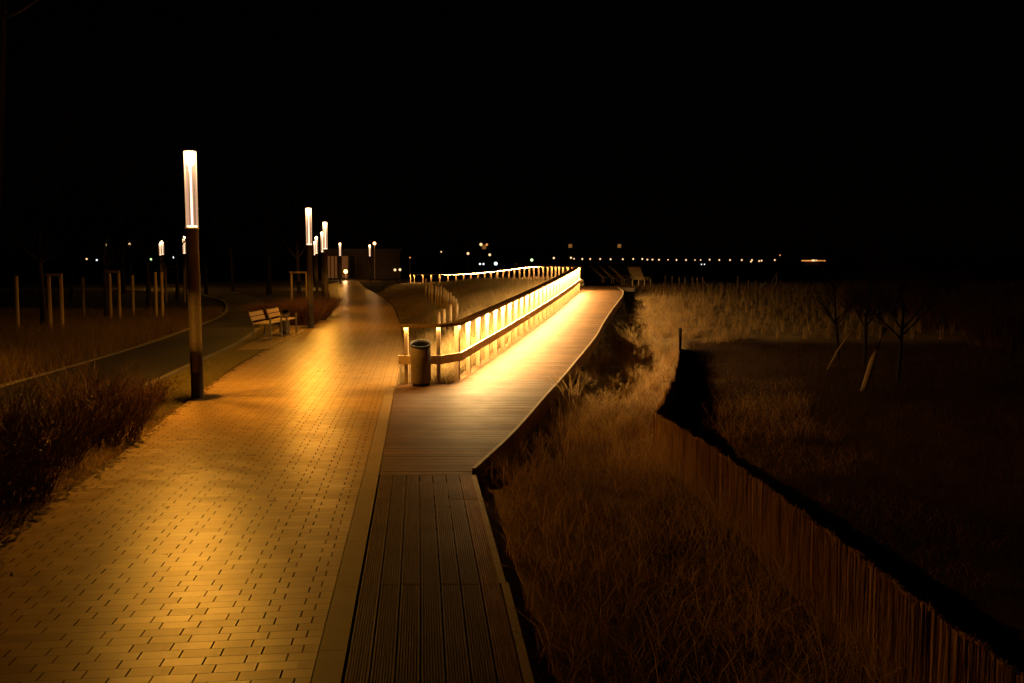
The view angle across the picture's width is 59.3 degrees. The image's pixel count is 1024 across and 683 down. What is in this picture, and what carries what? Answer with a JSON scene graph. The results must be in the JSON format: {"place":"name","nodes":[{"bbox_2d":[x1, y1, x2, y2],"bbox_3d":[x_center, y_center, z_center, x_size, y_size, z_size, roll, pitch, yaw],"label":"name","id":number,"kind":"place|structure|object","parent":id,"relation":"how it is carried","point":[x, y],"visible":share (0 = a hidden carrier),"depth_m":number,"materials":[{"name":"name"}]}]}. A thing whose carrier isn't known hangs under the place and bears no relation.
{"place":"outdoors","nodes":[
{"label":"outdoors","id":0,"kind":"place"},
{"bbox_2d":[0,305,224,383],"bbox_3d":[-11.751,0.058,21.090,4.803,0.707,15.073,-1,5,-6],"label":"rough grass","id":1,"kind":"structure","parent":0,"point":[13,332],"depth_m":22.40,"materials":[{"name":"plant"}]},
{"bbox_2d":[0,291,265,432],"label":"asphalt path","id":2,"kind":"structure","parent":0,"point":[167,355],"depth_m":21.15,"materials":[{"name":"grey asphalt"}]},
{"bbox_2d":[0,288,328,291],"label":"road","id":3,"kind":"structure","parent":0,"point":[158,289],"depth_m":69.94,"materials":[{"name":"grey asphalt"}]},
{"bbox_2d":[84,323,307,420],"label":"lawn grass","id":4,"kind":"structure","parent":0,"point":[217,367],"depth_m":18.59,"materials":[{"name":"green plant"}]},
{"bbox_2d":[0,261,1023,682],"bbox_3d":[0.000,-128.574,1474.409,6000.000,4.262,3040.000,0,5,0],"label":"ground","id":5,"kind":"structure","parent":0,"point":[248,275],"depth_m":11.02,"materials":[{"name":"brown plant"}]},
{"bbox_2d":[14,276,19,330],"bbox_3d":[-15.125,-1.045,27.516,0.121,1.911,0.107,0,5,0],"label":"tree support","id":6,"kind":"object","parent":5,"relation":"on","point":[16,288],"visible":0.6,"depth_m":27.47,"materials":[{"name":"brown wood"}]},
{"bbox_2d":[0,382,48,436],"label":"shrub","id":7,"kind":"object","parent":5,"relation":"on","point":[15,417],"visible":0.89,"depth_m":8.91,"materials":[{"name":"brown plant"}]},
{"bbox_2d":[0,374,98,510],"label":"shrub","id":8,"kind":"object","parent":5,"relation":"on","point":[45,471],"visible":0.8,"depth_m":8.54,"materials":[{"name":"brown plant"}]},
{"bbox_2d":[0,349,103,451],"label":"shrub","id":9,"kind":"object","parent":5,"relation":"on","point":[15,401],"visible":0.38,"depth_m":10.88,"materials":[{"name":"brown plant"}]},
{"bbox_2d":[0,417,107,534],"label":"shrub","id":10,"kind":"object","parent":5,"relation":"on","point":[9,484],"visible":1,"depth_m":7.27,"materials":[{"name":"brown plant"}]},
{"bbox_2d":[44,273,64,330],"bbox_3d":[-13.347,-0.982,26.309,0.490,2.017,0.124,0,5,0],"label":"tree support","id":11,"kind":"object","parent":5,"relation":"on","point":[49,297],"visible":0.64,"depth_m":26.25,"materials":[{"name":"brown wood"}]},
{"bbox_2d":[0,78,138,328],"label":"bare tree","id":12,"kind":"object","parent":5,"relation":"on","point":[38,257],"visible":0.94,"depth_m":27.05,"materials":[{"name":"brown plant"}]},
{"bbox_2d":[27,144,112,301],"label":"bare tree","id":13,"kind":"object","parent":5,"relation":"on","point":[68,247],"visible":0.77,"depth_m":49.69,"materials":[{"name":"brown plant"}]},
{"bbox_2d":[0,369,153,475],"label":"shrub","id":14,"kind":"object","parent":5,"relation":"on","point":[74,418],"visible":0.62,"depth_m":9.95,"materials":[{"name":"brown plant"}]},
{"bbox_2d":[9,352,153,420],"bbox_3d":[-6.120,0.613,12.993,2.030,1.014,2.342,0,5,0],"label":"shrub","id":15,"kind":"object","parent":5,"relation":"on","point":[81,386],"visible":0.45,"depth_m":12.84,"materials":[{"name":"brown plant"}]},
{"bbox_2d":[81,277,84,317],"bbox_3d":[-16.198,-1.558,33.996,0.120,1.754,0.107,0,5,0],"label":"tree support","id":16,"kind":"object","parent":5,"relation":"on","point":[83,295],"visible":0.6,"depth_m":33.95,"materials":[{"name":"brown wood"}]},
{"bbox_2d":[0,406,176,535],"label":"lawn grass","id":17,"kind":"structure","parent":5,"relation":"on","point":[97,464],"depth_m":9.80,"materials":[{"name":"plant"}]},
{"bbox_2d":[17,372,173,449],"bbox_3d":[-5.209,0.821,11.088,1.973,0.940,1.926,-2,6,-26],"label":"shrub","id":18,"kind":"object","parent":5,"relation":"on","point":[117,428],"visible":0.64,"depth_m":11.09,"materials":[{"name":"brown plant"}]},
{"bbox_2d":[41,110,158,319],"bbox_3d":[-15.051,-4.588,33.329,3.934,7.828,3.686,0,5,0],"label":"bare tree","id":19,"kind":"object","parent":5,"relation":"on","point":[104,278],"visible":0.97,"depth_m":33.26,"materials":[{"name":"brown plant"}]},
{"bbox_2d":[106,270,120,323],"bbox_3d":[-14.347,-1.550,32.483,0.464,2.029,0.124,0,5,0],"label":"tree support","id":20,"kind":"object","parent":5,"relation":"on","point":[109,272],"visible":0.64,"depth_m":32.43,"materials":[{"name":"brown wood"}]},
{"bbox_2d":[0,290,227,387],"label":"kerb strip","id":21,"kind":"object","parent":5,"relation":"on","point":[113,353],"visible":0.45,"depth_m":22.34,"materials":[{"name":"concrete"}]},
{"bbox_2d":[57,372,182,427],"bbox_3d":[-5.312,0.709,12.453,1.888,0.918,1.938,-3,6,-28],"label":"shrub","id":22,"kind":"object","parent":5,"relation":"on","point":[139,396],"visible":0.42,"depth_m":12.51,"materials":[{"name":"brown plant"}]},
{"bbox_2d":[128,243,130,280],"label":"distant lamp","id":23,"kind":"object","parent":5,"relation":"on","point":[130,264],"visible":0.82,"depth_m":94.63,"materials":[{"name":"metal"}]},
{"bbox_2d":[6,328,258,441],"bbox_3d":[-7.036,0.567,18.939,0.532,0.120,21.389,-1,5,-6],"label":"kerb strip","id":24,"kind":"object","parent":5,"relation":"on","point":[173,372],"visible":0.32,"depth_m":20.32,"materials":[{"name":"concrete"}]},
{"bbox_2d":[131,275,134,316],"bbox_3d":[-14.732,-1.696,34.988,0.120,1.775,0.107,0,5,0],"label":"tree support","id":25,"kind":"object","parent":5,"relation":"on","point":[132,294],"visible":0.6,"depth_m":34.94,"materials":[{"name":"brown wood"}]},
{"bbox_2d":[118,373,186,406],"bbox_3d":[-5.651,0.726,13.986,1.168,0.615,1.470,0,5,0],"label":"shrub","id":26,"kind":"object","parent":5,"relation":"on","point":[151,387],"visible":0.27,"depth_m":14.11,"materials":[{"name":"brown plant"}]},
{"bbox_2d":[100,136,215,310],"bbox_3d":[-15.028,-5.156,39.127,4.867,7.949,4.255,0,5,0],"label":"bare tree","id":27,"kind":"object","parent":5,"relation":"on","point":[144,247],"visible":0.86,"depth_m":38.73,"materials":[{"name":"brown plant"}]},
{"bbox_2d":[0,325,315,547],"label":"strip","id":28,"kind":"object","parent":5,"relation":"on","point":[38,511],"visible":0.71,"depth_m":9.39,"materials":[{"name":"grey concrete"}]},
{"bbox_2d":[154,272,163,317],"bbox_3d":[-12.939,-1.558,32.992,0.347,1.974,0.107,0,5,0],"label":"tree support","id":29,"kind":"object","parent":5,"relation":"on","point":[161,294],"visible":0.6,"depth_m":32.94,"materials":[{"name":"brown wood"}]},
{"bbox_2d":[159,242,161,271],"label":"street lamp","id":30,"kind":"object","parent":5,"relation":"on","point":[160,258],"visible":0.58,"depth_m":82.59,"materials":[{"name":"paint"}]},
{"bbox_2d":[161,241,164,287],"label":"street lamp","id":31,"kind":"object","parent":5,"relation":"on","point":[162,246],"visible":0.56,"depth_m":74.64,"materials":[{"name":"metal"}]},
{"bbox_2d":[119,168,213,299],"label":"bare tree","id":32,"kind":"object","parent":5,"relation":"on","point":[174,253],"visible":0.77,"depth_m":51.38,"materials":[{"name":"brown plant"}]},
{"bbox_2d":[163,266,185,301],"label":"tree support","id":33,"kind":"object","parent":5,"relation":"on","point":[165,275],"visible":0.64,"depth_m":49.85,"materials":[{"name":"brown wood"}]},
{"bbox_2d":[182,237,186,291],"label":"street lamp","id":34,"kind":"object","parent":5,"relation":"on","point":[184,254],"visible":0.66,"depth_m":63.70,"materials":[{"name":"metal"}]},
{"bbox_2d":[0,281,402,682],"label":"promenade","id":35,"kind":"structure","parent":5,"relation":"on","point":[201,540],"depth_m":7.27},
{"bbox_2d":[183,148,203,399],"bbox_3d":[-5.088,-1.054,14.388,0.280,3.997,0.280,0,5,0],"label":"street lamp","id":36,"kind":"object","parent":35,"relation":"on","point":[194,308],"visible":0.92,"depth_m":14.33,"materials":[{"name":"metal"}]},
{"bbox_2d":[192,351,196,371],"bbox_3d":[-5.087,0.327,14.419,0.075,0.340,0.016,0,5,0],"label":"access door","id":37,"kind":"structure","parent":36,"relation":"in","point":[194,354],"depth_m":14.41,"materials":[{"name":"paint"}]},
{"bbox_2d":[305,207,313,327],"bbox_3d":[-6.678,-2.424,29.702,0.280,3.997,0.280,0,5,0],"label":"street lamp","id":38,"kind":"object","parent":35,"relation":"on","point":[310,310],"visible":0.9,"depth_m":29.65,"materials":[{"name":"paint"}]},
{"bbox_2d":[339,243,341,283],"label":"street lamp","id":39,"kind":"object","parent":35,"relation":"on","point":[340,278],"visible":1,"depth_m":87.62,"materials":[{"name":"metal"}]},
{"bbox_2d":[227,174,305,293],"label":"bare tree","id":40,"kind":"object","parent":5,"relation":"on","point":[268,257],"visible":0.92,"depth_m":59.35,"materials":[{"name":"brown plant"}]},
{"bbox_2d":[233,299,306,324],"bbox_3d":[-8.606,-1.226,32.337,2.829,1.230,2.782,0,5,0],"label":"shrub","id":41,"kind":"object","parent":5,"relation":"on","point":[253,308],"visible":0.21,"depth_m":31.95,"materials":[{"name":"brown plant"}]},
{"bbox_2d":[237,325,307,350],"bbox_3d":[-6.880,-0.142,26.996,1.055,0.120,9.308,0,5,-6],"label":"bench pad","id":42,"kind":"object","parent":5,"relation":"on","point":[281,339],"visible":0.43,"depth_m":25.37,"materials":[{"name":"concrete"}]},
{"bbox_2d":[248,309,282,339],"bbox_3d":[-7.037,-0.493,25.703,0.642,0.804,1.120,0,5,3],"label":"bench","id":43,"kind":"object","parent":42,"relation":"on","point":[260,313],"visible":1,"depth_m":25.48,"materials":[{"name":"brown wood"}]},
{"bbox_2d":[266,307,296,335],"bbox_3d":[-6.947,-0.622,27.141,0.642,0.804,1.120,0,5,2],"label":"bench","id":44,"kind":"object","parent":42,"relation":"on","point":[277,313],"visible":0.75,"depth_m":27.08,"materials":[{"name":"brown wood"}]},
{"bbox_2d":[281,309,289,332],"bbox_3d":[-6.923,-0.615,27.501,0.258,0.725,0.258,0,5,0],"label":"litter bin","id":45,"kind":"object","parent":42,"relation":"on","point":[284,312],"visible":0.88,"depth_m":27.42,"materials":[{"name":"metal"}]},
{"bbox_2d":[289,271,306,300],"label":"tree support","id":46,"kind":"object","parent":5,"relation":"on","point":[291,284],"visible":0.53,"depth_m":43.88,"materials":[{"name":"brown wood"}]},
{"bbox_2d":[255,120,342,299],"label":"bare tree","id":47,"kind":"object","parent":5,"relation":"on","point":[296,248],"visible":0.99,"depth_m":44.58,"materials":[{"name":"brown plant"}]},
{"bbox_2d":[269,299,332,325],"bbox_3d":[-7.417,-1.106,31.460,2.509,1.147,2.640,3,6,32],"label":"shrub","id":48,"kind":"object","parent":5,"relation":"on","point":[302,315],"visible":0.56,"depth_m":31.13,"materials":[{"name":"brown plant"}]},
{"bbox_2d":[264,295,347,321],"bbox_3d":[-7.600,-1.346,33.599,3.023,1.245,2.985,0,5,0],"label":"shrub","id":49,"kind":"object","parent":5,"relation":"on","point":[325,317],"visible":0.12,"depth_m":33.43,"materials":[{"name":"brown plant"}]},
{"bbox_2d":[283,293,343,315],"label":"shrub","id":50,"kind":"object","parent":5,"relation":"on","point":[324,297],"visible":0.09,"depth_m":36.25,"materials":[{"name":"brown plant"}]},
{"bbox_2d":[314,241,315,285],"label":"street lamp","id":51,"kind":"object","parent":5,"relation":"on","point":[314,270],"visible":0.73,"depth_m":79.70,"materials":[{"name":"paint"}]},
{"bbox_2d":[315,236,318,292],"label":"street lamp","id":52,"kind":"object","parent":5,"relation":"on","point":[316,264],"visible":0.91,"depth_m":63.71,"materials":[{"name":"metal"}]},
{"bbox_2d":[321,231,323,297],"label":"street lamp","id":53,"kind":"object","parent":5,"relation":"on","point":[322,272],"visible":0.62,"depth_m":53.74,"materials":[{"name":"metal"}]},
{"bbox_2d":[323,221,327,297],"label":"street lamp","id":54,"kind":"object","parent":5,"relation":"on","point":[325,257],"visible":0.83,"depth_m":40.29,"materials":[{"name":"paint"}]},
{"bbox_2d":[311,387,394,682],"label":"border strip","id":55,"kind":"object","parent":5,"relation":"on","point":[330,665],"visible":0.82,"depth_m":6.38,"materials":[{"name":"beige concrete"}]},
{"bbox_2d":[319,249,410,278],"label":"pavilion","id":56,"kind":"structure","parent":5,"relation":"on","point":[355,263],"depth_m":111.56,"materials":[{"name":"paint"}]},
{"bbox_2d":[328,255,330,278],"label":"window","id":57,"kind":"structure","parent":56,"relation":"in","point":[329,261],"depth_m":111.51,"materials":[{"name":"paint"}]},
{"bbox_2d":[330,255,334,278],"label":"window","id":58,"kind":"structure","parent":56,"relation":"in","point":[332,267],"depth_m":111.53,"materials":[{"name":"glass"}]},
{"bbox_2d":[334,255,337,278],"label":"window","id":59,"kind":"structure","parent":56,"relation":"in","point":[335,256],"depth_m":111.51,"materials":[{"name":"glass"}]},
{"bbox_2d":[338,255,341,278],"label":"window","id":60,"kind":"structure","parent":56,"relation":"in","point":[338,255],"depth_m":111.53,"materials":[{"name":"glass"}]},
{"bbox_2d":[341,255,348,278],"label":"window","id":61,"kind":"structure","parent":56,"relation":"in","point":[345,258],"depth_m":111.51,"materials":[{"name":"glass"}]},
{"bbox_2d":[349,255,355,278],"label":"window","id":62,"kind":"structure","parent":56,"relation":"in","point":[352,258],"depth_m":111.51,"materials":[{"name":"glass"}]},
{"bbox_2d":[369,245,370,281],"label":"street lamp","id":63,"kind":"object","parent":5,"relation":"on","point":[370,265],"visible":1,"depth_m":97.59,"materials":[{"name":"paint"}]},
{"bbox_2d":[373,242,375,276],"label":"street lamp","id":64,"kind":"object","parent":5,"relation":"on","point":[374,243],"visible":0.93,"depth_m":100.52,"materials":[{"name":"metal"}]},
{"bbox_2d":[344,475,521,682],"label":"boardwalk","id":65,"kind":"structure","parent":5,"relation":"on","point":[408,662],"depth_m":5.95,"materials":[{"name":"brown wood"}]},
{"bbox_2d":[425,278,457,333],"bbox_3d":[-2.862,-1.583,36.049,0.929,1.455,22.236,-1,5,-6],"label":"palisade","id":66,"kind":"object","parent":5,"relation":"on","point":[449,299],"visible":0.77,"depth_m":35.70,"materials":[{"name":"brown wood"}]},
{"bbox_2d":[419,478,497,682],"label":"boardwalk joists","id":67,"kind":"object","parent":5,"relation":"on","point":[460,590],"depth_m":6.04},
{"bbox_2d":[453,237,492,272],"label":"apartment block","id":68,"kind":"structure","parent":5,"relation":"on","point":[472,260],"depth_m":169.23,"materials":[{"name":"black concrete"}]},
{"bbox_2d":[458,244,462,249],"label":"window","id":69,"kind":"structure","parent":68,"relation":"in","point":[460,246],"depth_m":168.99,"materials":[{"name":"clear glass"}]},
{"bbox_2d":[470,244,474,249],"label":"window","id":70,"kind":"structure","parent":68,"relation":"in","point":[472,246],"depth_m":168.99,"materials":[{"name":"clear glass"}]},
{"bbox_2d":[376,276,578,383],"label":"grass","id":71,"kind":"structure","parent":5,"relation":"on","point":[472,296],"depth_m":32.96,"materials":[{"name":"brown plant"}]},
{"bbox_2d":[389,280,580,381],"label":"dune grass","id":72,"kind":"structure","parent":5,"relation":"on","point":[461,343],"depth_m":19.86,"materials":[{"name":"brown plant"}]},
{"bbox_2d":[380,286,634,477],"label":"boardwalk","id":73,"kind":"structure","parent":5,"relation":"on","point":[461,425],"depth_m":14.56,"materials":[{"name":"brown wood"}]},
{"bbox_2d":[410,339,430,386],"bbox_3d":[-1.611,0.379,15.911,0.367,0.805,0.367,0,5,0],"label":"litter bin","id":74,"kind":"object","parent":73,"relation":"on","point":[420,362],"visible":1,"depth_m":15.78,"materials":[{"name":"metal"}]},
{"bbox_2d":[398,266,581,383],"bbox_3d":[-0.682,-2.284,39.329,7.767,1.964,46.474,-1,5,-6],"label":"railing","id":75,"kind":"object","parent":73,"relation":"on","point":[570,279],"visible":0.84,"depth_m":21.02,"materials":[{"name":"brown wood"}]},
{"bbox_2d":[472,287,634,682],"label":"boardwalk edging","id":76,"kind":"object","parent":73,"relation":"attached to","point":[526,423],"visible":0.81,"depth_m":10.52,"materials":[{"name":"brown wood"}]},
{"bbox_2d":[589,265,619,282],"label":"wooden lounger","id":77,"kind":"object","parent":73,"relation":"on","point":[596,271],"visible":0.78,"depth_m":54.67,"materials":[{"name":"brown wood"}]},
{"bbox_2d":[598,266,629,283],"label":"wooden lounger","id":78,"kind":"object","parent":73,"relation":"on","point":[607,273],"visible":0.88,"depth_m":52.83,"materials":[{"name":"brown wood"}]},
{"bbox_2d":[608,266,641,284],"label":"wooden lounger","id":79,"kind":"object","parent":73,"relation":"on","point":[616,272],"visible":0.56,"depth_m":50.17,"materials":[{"name":"brown wood"}]},
{"bbox_2d":[627,266,651,285],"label":"wooden lounger","id":80,"kind":"object","parent":73,"relation":"on","point":[638,277],"visible":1,"depth_m":47.27,"materials":[{"name":"brown wood"}]},
{"bbox_2d":[492,245,557,272],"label":"apartment block","id":81,"kind":"structure","parent":5,"relation":"on","point":[509,256],"depth_m":189.18,"materials":[{"name":"black glass"}]},
{"bbox_2d":[538,320,648,409],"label":"dune grass","id":82,"kind":"structure","parent":5,"relation":"on","point":[594,375],"depth_m":21.30,"materials":[{"name":"plant"}]},
{"bbox_2d":[557,236,661,272],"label":"apartment block","id":83,"kind":"structure","parent":5,"relation":"on","point":[615,249],"depth_m":189.10,"materials":[{"name":"black glass"}]},
{"bbox_2d":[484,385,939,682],"bbox_3d":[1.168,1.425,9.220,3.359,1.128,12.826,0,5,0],"label":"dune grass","id":84,"kind":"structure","parent":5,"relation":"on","point":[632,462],"depth_m":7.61,"materials":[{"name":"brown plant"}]},
{"bbox_2d":[665,272,777,288],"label":"stake fence","id":85,"kind":"object","parent":5,"relation":"on","point":[703,281],"visible":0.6,"depth_m":52.86,"materials":[{"name":"brown wood"}]},
{"bbox_2d":[482,375,1017,682],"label":"dead grass","id":86,"kind":"structure","parent":5,"relation":"on","point":[759,466],"depth_m":7.87,"materials":[{"name":"brown plant"}]},
{"bbox_2d":[802,258,824,264],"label":"ship","id":87,"kind":"object","parent":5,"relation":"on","point":[808,262],"visible":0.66,"depth_m":317.48,"materials":[{"name":"paint"}]},
{"bbox_2d":[800,239,868,359],"bbox_3d":[8.178,-1.078,23.062,1.750,3.238,2.006,0,5,0],"label":"bare sapling","id":88,"kind":"object","parent":5,"relation":"on","point":[835,319],"visible":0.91,"depth_m":22.93,"materials":[{"name":"brown plant"}]},
{"bbox_2d":[653,328,1023,682],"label":"reed fence","id":89,"kind":"object","parent":5,"relation":"on","point":[851,577],"visible":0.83,"depth_m":6.62,"materials":[{"name":"brown plant"}]},
{"bbox_2d":[826,331,851,369],"bbox_3d":[7.616,0.292,21.058,0.803,1.034,0.046,-2,6,-23],"label":"leaning post","id":90,"kind":"object","parent":5,"relation":"on","point":[838,349],"visible":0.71,"depth_m":21.04,"materials":[{"name":"brown wood"}]},
{"bbox_2d":[667,338,1023,669],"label":"heath","id":91,"kind":"object","parent":5,"relation":"on","point":[878,416],"visible":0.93,"depth_m":13.68,"materials":[{"name":"brown plant"}]},
{"bbox_2d":[860,327,886,390],"bbox_3d":[7.036,0.421,17.553,0.709,1.395,0.117,-3,6,-29],"label":"leaning post","id":92,"kind":"object","parent":5,"relation":"on","point":[869,370],"visible":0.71,"depth_m":17.50,"materials":[{"name":"brown wood"}]},
{"bbox_2d":[808,269,945,315],"bbox_3d":[13.797,-2.023,33.859,5.153,2.048,4.573,0,5,0],"label":"shrub","id":93,"kind":"object","parent":5,"relation":"on","point":[895,310],"visible":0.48,"depth_m":33.48,"materials":[{"name":"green plant"}]},
{"bbox_2d":[841,226,915,366],"bbox_3d":[8.615,-1.047,21.356,1.828,3.470,1.670,0,5,0],"label":"bare sapling","id":94,"kind":"object","parent":5,"relation":"on","point":[865,324],"visible":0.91,"depth_m":21.39,"materials":[{"name":"brown plant"}]},
{"bbox_2d":[854,216,963,382],"bbox_3d":[8.000,-0.871,18.732,2.270,3.537,1.903,0,5,0],"label":"bare sapling","id":95,"kind":"object","parent":5,"relation":"on","point":[902,333],"visible":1,"depth_m":18.52,"materials":[{"name":"brown plant"}]},
{"bbox_2d":[0,0,1023,261],"label":"sky","id":96,"kind":"structure","parent":0,"point":[724,130],"materials":[{"name":"black"}]},
{"bbox_2d":[566,294,752,445],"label":"dune grass","id":97,"kind":"structure","parent":0,"point":[648,379],"depth_m":24.62,"materials":[{"name":"brown plant"}]},
{"bbox_2d":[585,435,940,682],"bbox_3d":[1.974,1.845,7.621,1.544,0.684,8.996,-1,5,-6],"label":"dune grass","id":98,"kind":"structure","parent":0,"point":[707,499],"depth_m":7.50,"materials":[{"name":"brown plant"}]},
{"bbox_2d":[580,280,1023,287],"bbox_3d":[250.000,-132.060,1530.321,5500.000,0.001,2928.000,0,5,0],"label":"sea","id":99,"kind":"structure","parent":0,"point":[597,283],"depth_m":201.74,"materials":[{"name":"black liquid"}]},
{"bbox_2d":[611,283,1022,337],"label":"dune grass","id":100,"kind":"structure","parent":0,"point":[637,290],"depth_m":35.53,"materials":[{"name":"brown plant"}]},
{"bbox_2d":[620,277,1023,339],"bbox_3d":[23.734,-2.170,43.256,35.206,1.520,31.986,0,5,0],"label":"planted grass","id":101,"kind":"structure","parent":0,"point":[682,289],"depth_m":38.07,"materials":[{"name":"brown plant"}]}
]}

